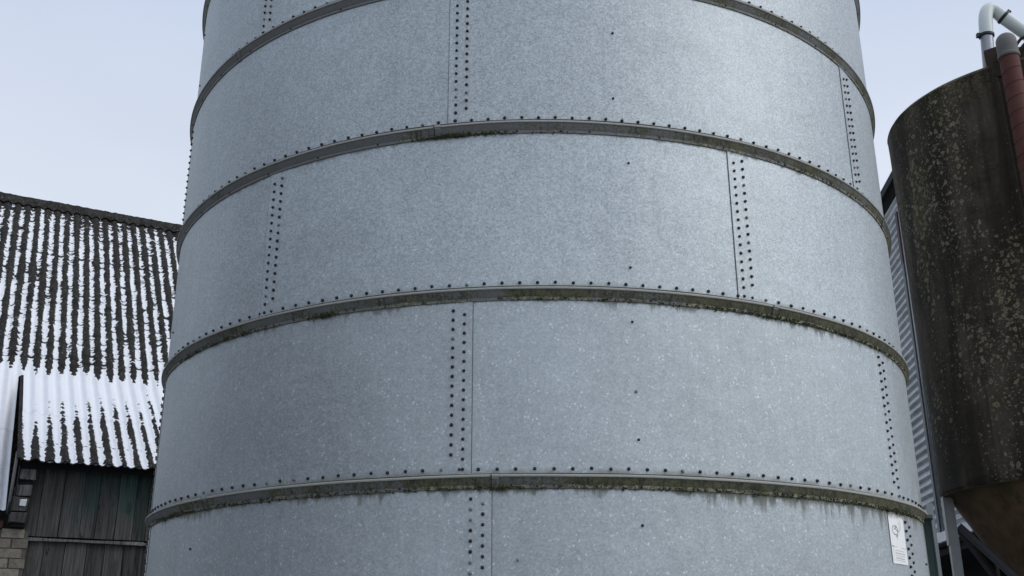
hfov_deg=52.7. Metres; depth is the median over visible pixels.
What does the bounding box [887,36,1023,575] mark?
feed tank
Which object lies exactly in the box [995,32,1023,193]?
vent hose
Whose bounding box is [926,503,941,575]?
support post
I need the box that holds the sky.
[0,0,1023,224]
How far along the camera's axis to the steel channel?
6.59 m
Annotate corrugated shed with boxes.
[880,171,1006,575]
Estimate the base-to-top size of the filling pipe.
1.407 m
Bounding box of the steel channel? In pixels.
[923,515,938,575]
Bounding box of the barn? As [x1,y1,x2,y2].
[0,192,181,575]
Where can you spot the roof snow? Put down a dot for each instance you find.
(42, 390)
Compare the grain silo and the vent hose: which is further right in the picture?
the vent hose
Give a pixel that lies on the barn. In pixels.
(69, 518)
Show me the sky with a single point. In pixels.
(98, 98)
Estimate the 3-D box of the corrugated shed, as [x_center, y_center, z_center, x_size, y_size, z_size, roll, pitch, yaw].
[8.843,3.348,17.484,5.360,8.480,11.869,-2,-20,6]
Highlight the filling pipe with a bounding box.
[976,2,1023,67]
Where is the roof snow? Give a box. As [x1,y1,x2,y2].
[0,204,178,510]
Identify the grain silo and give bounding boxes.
[143,0,929,575]

